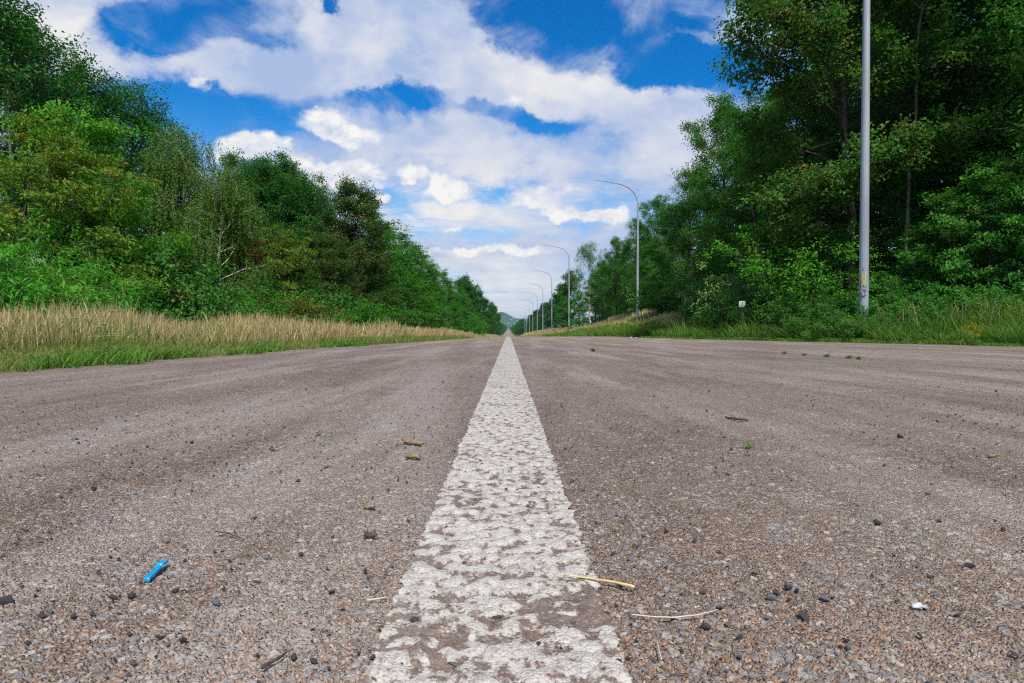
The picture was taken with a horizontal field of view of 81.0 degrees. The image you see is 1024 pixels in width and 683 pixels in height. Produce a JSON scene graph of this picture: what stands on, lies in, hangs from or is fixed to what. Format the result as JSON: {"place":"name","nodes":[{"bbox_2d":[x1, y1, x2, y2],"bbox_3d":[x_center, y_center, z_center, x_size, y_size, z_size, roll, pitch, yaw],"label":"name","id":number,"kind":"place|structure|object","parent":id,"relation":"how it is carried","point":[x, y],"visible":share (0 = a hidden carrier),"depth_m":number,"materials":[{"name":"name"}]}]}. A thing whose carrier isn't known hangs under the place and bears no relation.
{"place":"outdoors","nodes":[
{"label":"outdoors","id":0,"kind":"place"},
{"bbox_2d":[0,0,974,320],"label":"sky","id":1,"kind":"structure","parent":0,"point":[490,129],"materials":[{"name":"blue"}]},
{"bbox_2d":[0,288,1023,371],"bbox_3d":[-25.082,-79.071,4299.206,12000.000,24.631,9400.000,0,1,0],"label":"ground","id":2,"kind":"structure","parent":0,"point":[504,335],"depth_m":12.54,"materials":[{"name":"green plant"}]},
{"bbox_2d":[0,2,116,269],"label":"oak tree","id":3,"kind":"object","parent":2,"relation":"on","point":[37,80],"visible":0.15,"depth_m":18.17,"materials":[{"name":"green plant"}]},
{"bbox_2d":[0,0,124,266],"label":"oak tree","id":4,"kind":"object","parent":2,"relation":"on","point":[7,20],"visible":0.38,"depth_m":15.71,"materials":[{"name":"green plant"}]},
{"bbox_2d":[0,227,126,316],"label":"willow bush","id":5,"kind":"object","parent":2,"relation":"on","point":[41,286],"visible":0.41,"depth_m":9.53,"materials":[{"name":"green plant"}]},
{"bbox_2d":[0,203,144,314],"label":"willow bush","id":6,"kind":"object","parent":2,"relation":"on","point":[2,282],"visible":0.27,"depth_m":10.43,"materials":[{"name":"green plant"}]},
{"bbox_2d":[0,31,157,266],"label":"oak tree","id":7,"kind":"object","parent":2,"relation":"on","point":[84,72],"visible":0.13,"depth_m":19.41,"materials":[{"name":"green plant"}]},
{"bbox_2d":[0,103,166,311],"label":"maple sapling","id":8,"kind":"object","parent":2,"relation":"on","point":[65,140],"visible":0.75,"depth_m":12.48,"materials":[{"name":"green plant"}]},
{"bbox_2d":[0,240,169,318],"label":"willow bush","id":9,"kind":"object","parent":2,"relation":"on","point":[118,294],"visible":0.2,"depth_m":10.72,"materials":[{"name":"green plant"}]},
{"bbox_2d":[8,238,163,323],"bbox_3d":[-8.581,-0.981,11.835,3.303,2.152,3.239,0,1,2],"label":"willow bush","id":10,"kind":"object","parent":2,"relation":"on","point":[86,267],"visible":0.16,"depth_m":11.48,"materials":[{"name":"green plant"}]},
{"bbox_2d":[0,229,173,313],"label":"hazel bush","id":11,"kind":"object","parent":2,"relation":"on","point":[75,264],"visible":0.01,"depth_m":14.45,"materials":[{"name":"green plant"}]},
{"bbox_2d":[0,98,185,297],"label":"lime tree","id":12,"kind":"object","parent":2,"relation":"on","point":[94,131],"visible":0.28,"depth_m":14.48,"materials":[{"name":"green plant"}]},
{"bbox_2d":[40,65,180,265],"bbox_3d":[-14.783,-5.035,21.115,5.106,9.642,5.522,0,1,23],"label":"oak tree","id":13,"kind":"object","parent":2,"relation":"on","point":[108,98],"visible":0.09,"depth_m":21.00,"materials":[{"name":"green plant"}]},
{"bbox_2d":[35,174,197,309],"bbox_3d":[-9.611,-1.853,14.613,3.317,4.423,3.545,0,1,12],"label":"lime tree","id":14,"kind":"object","parent":2,"relation":"on","point":[125,216],"visible":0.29,"depth_m":14.57,"materials":[{"name":"green plant"}]},
{"bbox_2d":[62,68,212,253],"bbox_3d":[-14.895,-5.362,23.609,6.215,10.091,6.231,-1,1,-29],"label":"oak tree","id":15,"kind":"object","parent":2,"relation":"on","point":[133,150],"visible":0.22,"depth_m":23.05,"materials":[{"name":"green plant"}]},
{"bbox_2d":[88,289,192,323],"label":"bramble bush","id":16,"kind":"object","parent":2,"relation":"on","point":[169,314],"visible":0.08,"depth_m":13.18,"materials":[{"name":"green plant"}]},
{"bbox_2d":[55,227,231,316],"bbox_3d":[-9.416,-1.452,15.243,4.558,2.979,4.360,0,1,12],"label":"hazel bush","id":17,"kind":"object","parent":2,"relation":"on","point":[213,270],"visible":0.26,"depth_m":14.86,"materials":[{"name":"green plant"}]},
{"bbox_2d":[121,116,209,258],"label":"oak tree","id":18,"kind":"object","parent":2,"relation":"on","point":[142,165],"visible":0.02,"depth_m":26.63,"materials":[{"name":"green plant"}]},
{"bbox_2d":[119,119,252,295],"bbox_3d":[-11.150,-3.436,20.677,4.195,8.108,4.286,0,1,8],"label":"birch tree","id":19,"kind":"object","parent":2,"relation":"on","point":[166,164],"visible":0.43,"depth_m":19.84,"materials":[{"name":"green plant"}]},
{"bbox_2d":[135,272,256,323],"bbox_3d":[-8.539,-0.710,15.255,3.725,2.090,3.352,0,1,-3],"label":"bramble bush","id":20,"kind":"object","parent":2,"relation":"on","point":[212,304],"visible":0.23,"depth_m":14.59,"materials":[{"name":"green plant"}]},
{"bbox_2d":[155,155,286,312],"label":"birch tree","id":21,"kind":"object","parent":2,"relation":"on","point":[226,196],"visible":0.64,"depth_m":19.55,"materials":[{"name":"green plant"}]},
{"bbox_2d":[196,284,271,320],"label":"bramble bush","id":22,"kind":"object","parent":2,"relation":"on","point":[243,304],"visible":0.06,"depth_m":16.67,"materials":[{"name":"green plant"}]},
{"bbox_2d":[210,223,274,302],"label":"rust leaved tree","id":23,"kind":"object","parent":2,"relation":"on","point":[254,258],"visible":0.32,"depth_m":20.77,"materials":[{"name":"green plant"}]},
{"bbox_2d":[208,145,276,284],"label":"poplar tree","id":24,"kind":"object","parent":2,"relation":"on","point":[231,157],"visible":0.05,"depth_m":29.21,"materials":[{"name":"green plant"}]},
{"bbox_2d":[215,282,290,320],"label":"rounded bush","id":25,"kind":"object","parent":2,"relation":"on","point":[272,308],"visible":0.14,"depth_m":18.38,"materials":[{"name":"green plant"}]},
{"bbox_2d":[215,153,303,300],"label":"poplar tree","id":26,"kind":"object","parent":2,"relation":"on","point":[266,173],"visible":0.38,"depth_m":27.93,"materials":[{"name":"green plant"}]},
{"bbox_2d":[213,224,327,311],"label":"maple sapling","id":27,"kind":"object","parent":2,"relation":"on","point":[275,263],"visible":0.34,"depth_m":23.19,"materials":[{"name":"green plant"}]},
{"bbox_2d":[228,147,314,289],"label":"poplar tree","id":28,"kind":"object","parent":2,"relation":"on","point":[283,161],"visible":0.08,"depth_m":30.55,"materials":[{"name":"green plant"}]},
{"bbox_2d":[230,267,334,320],"bbox_3d":[-8.855,-1.284,20.742,4.022,2.578,3.953,0,1,24],"label":"rounded bush","id":29,"kind":"object","parent":2,"relation":"on","point":[267,292],"visible":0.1,"depth_m":20.89,"materials":[{"name":"green plant"}]},
{"bbox_2d":[247,167,324,301],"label":"oak tree","id":30,"kind":"object","parent":2,"relation":"on","point":[284,191],"visible":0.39,"depth_m":28.19,"materials":[{"name":"green plant"}]},
{"bbox_2d":[276,156,327,294],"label":"poplar tree","id":31,"kind":"object","parent":2,"relation":"on","point":[306,174],"visible":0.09,"depth_m":31.42,"materials":[{"name":"green plant"}]},
{"bbox_2d":[251,292,362,327],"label":"reddish bush","id":32,"kind":"object","parent":2,"relation":"on","point":[303,309],"visible":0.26,"depth_m":21.15,"materials":[{"name":"green plant"}]},
{"bbox_2d":[271,271,350,319],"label":"hazel bush","id":33,"kind":"object","parent":2,"relation":"on","point":[316,290],"visible":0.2,"depth_m":23.76,"materials":[{"name":"green plant"}]},
{"bbox_2d":[267,173,362,308],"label":"oak tree","id":34,"kind":"object","parent":2,"relation":"on","point":[311,196],"visible":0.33,"depth_m":29.25,"materials":[{"name":"green plant"}]},
{"bbox_2d":[295,232,370,313],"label":"maple tree","id":35,"kind":"object","parent":2,"relation":"on","point":[329,249],"visible":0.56,"depth_m":26.55,"materials":[{"name":"green plant"}]},
{"bbox_2d":[291,171,402,326],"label":"maple tree","id":36,"kind":"object","parent":2,"relation":"on","point":[365,203],"visible":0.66,"depth_m":30.22,"materials":[{"name":"green plant"}]},
{"bbox_2d":[324,292,401,326],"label":"rounded bush","id":37,"kind":"object","parent":2,"relation":"on","point":[367,314],"visible":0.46,"depth_m":23.75,"materials":[{"name":"green plant"}]},
{"bbox_2d":[341,203,405,321],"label":"hornbeam tree","id":38,"kind":"object","parent":2,"relation":"on","point":[388,239],"visible":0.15,"depth_m":33.79,"materials":[{"name":"green plant"}]},
{"bbox_2d":[355,212,423,327],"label":"hornbeam tree","id":39,"kind":"object","parent":2,"relation":"on","point":[408,312],"visible":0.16,"depth_m":38.46,"materials":[{"name":"green plant"}]},
{"bbox_2d":[378,224,430,327],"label":"hornbeam tree","id":40,"kind":"object","parent":2,"relation":"on","point":[401,236],"visible":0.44,"depth_m":43.22,"materials":[{"name":"green plant"}]},
{"bbox_2d":[392,238,439,327],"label":"hornbeam tree","id":41,"kind":"object","parent":2,"relation":"on","point":[428,300],"visible":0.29,"depth_m":48.71,"materials":[{"name":"green plant"}]},
{"bbox_2d":[400,246,447,327],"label":"hornbeam tree","id":42,"kind":"object","parent":2,"relation":"on","point":[432,271],"visible":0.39,"depth_m":55.19,"materials":[{"name":"green plant"}]},
{"bbox_2d":[412,258,454,328],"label":"hornbeam tree","id":43,"kind":"object","parent":2,"relation":"on","point":[444,300],"visible":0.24,"depth_m":62.52,"materials":[{"name":"green plant"}]},
{"bbox_2d":[427,268,465,331],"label":"hornbeam tree","id":44,"kind":"object","parent":2,"relation":"on","point":[451,293],"visible":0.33,"depth_m":71.75,"materials":[{"name":"green plant"}]},
{"bbox_2d":[443,282,472,332],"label":"hornbeam tree","id":45,"kind":"object","parent":2,"relation":"on","point":[463,299],"visible":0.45,"depth_m":94.58,"materials":[{"name":"green plant"}]},
{"bbox_2d":[0,292,1023,351],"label":"dry grass","id":46,"kind":"structure","parent":2,"relation":"on","point":[303,329],"depth_m":9.54,"materials":[{"name":"beige plant"}]},
{"bbox_2d":[551,268,586,324],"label":"broadleaf tree","id":47,"kind":"object","parent":2,"relation":"on","point":[563,291],"visible":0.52,"depth_m":119.08,"materials":[{"name":"green plant"}]},
{"bbox_2d":[567,293,588,328],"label":"hornbeam tree","id":48,"kind":"object","parent":2,"relation":"on","point":[583,305],"visible":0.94,"depth_m":75.85,"materials":[{"name":"green plant"}]},
{"bbox_2d":[566,239,611,323],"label":"birch tree","id":49,"kind":"object","parent":2,"relation":"on","point":[589,255],"visible":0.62,"depth_m":89.74,"materials":[{"name":"green plant"}]},
{"bbox_2d":[585,260,617,322],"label":"ash tree","id":50,"kind":"object","parent":2,"relation":"on","point":[597,285],"visible":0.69,"depth_m":79.40,"materials":[{"name":"green plant"}]},
{"bbox_2d":[598,236,631,317],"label":"ash tree","id":51,"kind":"object","parent":2,"relation":"on","point":[616,247],"visible":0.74,"depth_m":71.35,"materials":[{"name":"green plant"}]},
{"bbox_2d":[597,180,638,318],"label":"street lamp","id":52,"kind":"object","parent":2,"relation":"on","point":[637,289],"visible":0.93,"depth_m":50.87,"materials":[{"name":"metal"}]},
{"bbox_2d":[611,218,655,313],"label":"ash tree","id":53,"kind":"object","parent":2,"relation":"on","point":[628,251],"visible":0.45,"depth_m":65.62,"materials":[{"name":"green plant"}]},
{"bbox_2d":[628,239,671,311],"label":"hornbeam tree","id":54,"kind":"object","parent":2,"relation":"on","point":[650,267],"visible":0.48,"depth_m":55.62,"materials":[{"name":"green plant"}]},
{"bbox_2d":[618,267,683,311],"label":"hazel bush","id":55,"kind":"object","parent":2,"relation":"on","point":[625,289],"visible":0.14,"depth_m":57.18,"materials":[{"name":"green plant"}]},
{"bbox_2d":[623,193,680,307],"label":"ash tree","id":56,"kind":"object","parent":2,"relation":"on","point":[655,203],"visible":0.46,"depth_m":56.66,"materials":[{"name":"green plant"}]},
{"bbox_2d":[627,267,702,313],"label":"hazel bush","id":57,"kind":"object","parent":2,"relation":"on","point":[659,306],"visible":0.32,"depth_m":46.78,"materials":[{"name":"green plant"}]},
{"bbox_2d":[639,167,716,308],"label":"ash tree","id":58,"kind":"object","parent":2,"relation":"on","point":[668,216],"visible":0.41,"depth_m":42.85,"materials":[{"name":"green plant"}]},
{"bbox_2d":[660,271,735,313],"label":"hazel bush","id":59,"kind":"object","parent":2,"relation":"on","point":[668,289],"visible":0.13,"depth_m":36.22,"materials":[{"name":"green plant"}]},
{"bbox_2d":[674,272,746,318],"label":"hazel bush","id":60,"kind":"object","parent":2,"relation":"on","point":[685,294],"visible":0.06,"depth_m":26.69,"materials":[{"name":"green plant"}]},
{"bbox_2d":[669,89,765,301],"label":"ash tree","id":61,"kind":"object","parent":2,"relation":"on","point":[700,141],"visible":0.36,"depth_m":36.76,"materials":[{"name":"green plant"}]},
{"bbox_2d":[689,297,752,328],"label":"bramble bush","id":62,"kind":"object","parent":2,"relation":"on","point":[698,317],"visible":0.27,"depth_m":22.10,"materials":[{"name":"green plant"}]},
{"bbox_2d":[677,258,771,318],"bbox_3d":[8.962,-2.031,24.850,4.018,3.210,4.561,0,1,-1],"label":"elder bush","id":63,"kind":"object","parent":2,"relation":"on","point":[739,282],"visible":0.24,"depth_m":25.07,"materials":[{"name":"green plant"}]},
{"bbox_2d":[690,241,801,326],"bbox_3d":[8.596,-1.977,21.406,4.286,3.424,4.865,0,1,10],"label":"elder bush","id":64,"kind":"object","parent":2,"relation":"on","point":[719,294],"visible":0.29,"depth_m":21.85,"materials":[{"name":"green plant"}]},
{"bbox_2d":[667,86,831,304],"bbox_3d":[12.099,-7.184,31.367,8.533,12.118,7.164,-1,1,-38],"label":"ash tree","id":65,"kind":"object","parent":2,"relation":"on","point":[708,207],"visible":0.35,"depth_m":31.20,"materials":[{"name":"green plant"}]},
{"bbox_2d":[726,294,792,326],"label":"bramble bush","id":66,"kind":"object","parent":2,"relation":"on","point":[768,307],"visible":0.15,"depth_m":18.83,"materials":[{"name":"green plant"}]},
{"bbox_2d":[722,268,820,320],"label":"hazel bush","id":67,"kind":"object","parent":2,"relation":"on","point":[761,296],"visible":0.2,"depth_m":20.17,"materials":[{"name":"green plant"}]},
{"bbox_2d":[699,99,846,299],"bbox_3d":[12.130,-6.280,27.910,6.573,10.682,5.999,0,1,21],"label":"ash tree","id":68,"kind":"object","parent":2,"relation":"on","point":[740,218],"visible":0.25,"depth_m":27.90,"materials":[{"name":"green plant"}]},
{"bbox_2d":[758,311,814,337],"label":"bramble bush","id":69,"kind":"object","parent":2,"relation":"on","point":[786,324],"visible":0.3,"depth_m":16.22,"materials":[{"name":"green plant"}]},
{"bbox_2d":[754,289,820,327],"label":"bramble bush","id":70,"kind":"object","parent":2,"relation":"on","point":[782,312],"visible":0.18,"depth_m":17.16,"materials":[{"name":"green plant"}]},
{"bbox_2d":[697,193,919,313],"bbox_3d":[9.581,-2.522,17.938,5.616,4.772,7.117,1,1,42],"label":"arching bush","id":71,"kind":"object","parent":2,"relation":"on","point":[797,274],"visible":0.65,"depth_m":17.97,"materials":[{"name":"green plant"}]},
{"bbox_2d":[725,63,899,299],"bbox_3d":[13.319,-6.437,25.607,7.724,10.969,6.485,-1,1,-40],"label":"ash tree","id":72,"kind":"object","parent":2,"relation":"on","point":[813,130],"visible":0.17,"depth_m":25.37,"materials":[{"name":"green plant"}]},
{"bbox_2d":[768,269,858,311],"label":"hazel bush","id":73,"kind":"object","parent":2,"relation":"on","point":[811,291],"visible":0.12,"depth_m":18.11,"materials":[{"name":"green plant"}]},
{"bbox_2d":[784,310,855,341],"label":"bramble bush","id":74,"kind":"object","parent":2,"relation":"on","point":[816,335],"visible":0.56,"depth_m":15.24,"materials":[{"name":"green plant"}]},
{"bbox_2d":[797,288,858,321],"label":"hazel bush","id":75,"kind":"object","parent":2,"relation":"on","point":[821,304],"visible":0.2,"depth_m":15.85,"materials":[{"name":"green plant"}]},
{"bbox_2d":[806,305,864,336],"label":"bramble bush","id":76,"kind":"object","parent":2,"relation":"on","point":[822,317],"visible":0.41,"depth_m":14.97,"materials":[{"name":"green plant"}]},
{"bbox_2d":[776,227,927,306],"bbox_3d":[10.597,-1.991,19.084,4.951,3.320,3.907,1,1,35],"label":"arching bush","id":77,"kind":"object","parent":2,"relation":"on","point":[855,268],"visible":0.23,"depth_m":18.42,"materials":[{"name":"green plant"}]},
{"bbox_2d":[858,0,869,319],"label":"street lamp","id":78,"kind":"object","parent":2,"relation":"on","point":[864,215],"visible":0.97,"depth_m":14.91,"materials":[{"name":"metal"}]},
{"bbox_2d":[706,0,1023,294],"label":"maple tree","id":79,"kind":"object","parent":2,"relation":"on","point":[798,24],"visible":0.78,"depth_m":18.17,"materials":[{"name":"green plant"}]},
{"bbox_2d":[841,313,889,337],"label":"bramble bush","id":80,"kind":"object","parent":2,"relation":"on","point":[859,324],"visible":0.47,"depth_m":14.01,"materials":[{"name":"green plant"}]},
{"bbox_2d":[847,275,933,307],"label":"hazel bush","id":81,"kind":"object","parent":2,"relation":"on","point":[900,290],"visible":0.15,"depth_m":15.26,"materials":[{"name":"green plant"}]},
{"bbox_2d":[778,3,1005,254],"bbox_3d":[16.432,-9.267,27.241,8.672,16.537,8.351,0,1,-2],"label":"woodland tree","id":82,"kind":"object","parent":2,"relation":"on","point":[895,223],"visible":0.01,"depth_m":26.84,"materials":[{"name":"green plant"}]},
{"bbox_2d":[850,0,966,285],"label":"slender tree","id":83,"kind":"object","parent":2,"relation":"on","point":[882,39],"visible":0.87,"depth_m":17.15,"materials":[{"name":"green plant"}]},
{"bbox_2d":[878,285,954,313],"bbox_3d":[9.943,-0.731,14.673,1.810,1.244,1.598,0,1,-19],"label":"nettle patch","id":84,"kind":"object","parent":2,"relation":"on","point":[931,290],"visible":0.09,"depth_m":14.45,"materials":[{"name":"green plant"}]},
{"bbox_2d":[812,2,1023,227],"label":"woodland tree","id":85,"kind":"object","parent":2,"relation":"on","point":[871,213],"visible":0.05,"depth_m":24.17,"materials":[{"name":"green plant"}]},
{"bbox_2d":[819,0,1023,222],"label":"woodland tree","id":86,"kind":"object","parent":2,"relation":"on","point":[970,4],"visible":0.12,"depth_m":19.80,"materials":[{"name":"green plant"}]},
{"bbox_2d":[887,295,960,327],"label":"bramble bush","id":87,"kind":"object","parent":2,"relation":"on","point":[914,312],"visible":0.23,"depth_m":13.63,"materials":[{"name":"green plant"}]},
{"bbox_2d":[883,220,969,303],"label":"sapling","id":88,"kind":"object","parent":2,"relation":"on","point":[907,254],"visible":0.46,"depth_m":16.29,"materials":[{"name":"green plant"}]},
{"bbox_2d":[841,0,1023,275],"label":"woodland tree","id":89,"kind":"object","parent":2,"relation":"on","point":[972,96],"visible":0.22,"depth_m":17.95,"materials":[{"name":"green plant"}]},
{"bbox_2d":[880,186,1003,295],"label":"sapling","id":90,"kind":"object","parent":2,"relation":"on","point":[966,230],"visible":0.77,"depth_m":15.41,"materials":[{"name":"green plant"}]},
{"bbox_2d":[870,149,1021,292],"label":"sapling","id":91,"kind":"object","parent":2,"relation":"on","point":[918,209],"visible":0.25,"depth_m":18.38,"materials":[{"name":"green plant"}]},
{"bbox_2d":[913,286,987,315],"bbox_3d":[10.282,-0.736,14.097,1.453,1.130,1.646,-1,1,-42],"label":"nettle patch","id":92,"kind":"object","parent":2,"relation":"on","point":[956,294],"visible":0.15,"depth_m":13.84,"materials":[{"name":"green plant"}]},
{"bbox_2d":[878,0,1023,206],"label":"woodland tree","id":93,"kind":"object","parent":2,"relation":"on","point":[980,31],"visible":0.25,"depth_m":16.84,"materials":[{"name":"green plant"}]},
{"bbox_2d":[913,132,1023,292],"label":"sapling","id":94,"kind":"object","parent":2,"relation":"on","point":[995,157],"visible":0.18,"depth_m":17.46,"materials":[{"name":"green plant"}]},
{"bbox_2d":[918,0,1023,191],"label":"woodland tree","id":95,"kind":"object","parent":2,"relation":"on","point":[983,107],"visible":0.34,"depth_m":16.37,"materials":[{"name":"green plant"}]},
{"bbox_2d":[931,161,1023,298],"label":"sapling","id":96,"kind":"object","parent":2,"relation":"on","point":[999,182],"visible":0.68,"depth_m":14.95,"materials":[{"name":"green plant"}]},
{"bbox_2d":[941,281,1023,311],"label":"nettle patch","id":97,"kind":"object","parent":2,"relation":"on","point":[970,297],"visible":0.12,"depth_m":13.62,"materials":[{"name":"green plant"}]},
{"bbox_2d":[943,288,1023,324],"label":"bramble bush","id":98,"kind":"object","parent":2,"relation":"on","point":[996,302],"visible":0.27,"depth_m":12.73,"materials":[{"name":"green plant"}]},
{"bbox_2d":[974,0,1023,189],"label":"woodland tree","id":99,"kind":"object","parent":2,"relation":"on","point":[1014,17],"visible":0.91,"depth_m":14.42,"materials":[{"name":"green plant"}]},
{"bbox_2d":[974,175,1023,291],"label":"sapling","id":100,"kind":"object","parent":2,"relation":"on","point":[1012,220],"visible":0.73,"depth_m":14.51,"materials":[{"name":"green plant"}]},
{"bbox_2d":[975,280,1023,311],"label":"nettle patch","id":101,"kind":"object","parent":2,"relation":"on","point":[1020,289],"visible":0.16,"depth_m":13.24,"materials":[{"name":"green plant"}]},
{"bbox_2d":[0,330,1023,682],"bbox_3d":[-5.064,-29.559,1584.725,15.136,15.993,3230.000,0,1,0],"label":"road","id":102,"kind":"structure","parent":0,"point":[828,506],"depth_m":0.91,"materials":[{"name":"grey asphalt"}]},
{"bbox_2d":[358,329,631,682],"bbox_3d":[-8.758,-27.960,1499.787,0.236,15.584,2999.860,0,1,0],"label":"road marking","id":103,"kind":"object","parent":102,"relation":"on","point":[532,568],"visible":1,"depth_m":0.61,"materials":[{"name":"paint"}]},
{"bbox_2d":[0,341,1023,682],"bbox_3d":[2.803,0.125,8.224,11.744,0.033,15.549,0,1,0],"label":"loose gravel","id":104,"kind":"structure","parent":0,"point":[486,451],"depth_m":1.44,"materials":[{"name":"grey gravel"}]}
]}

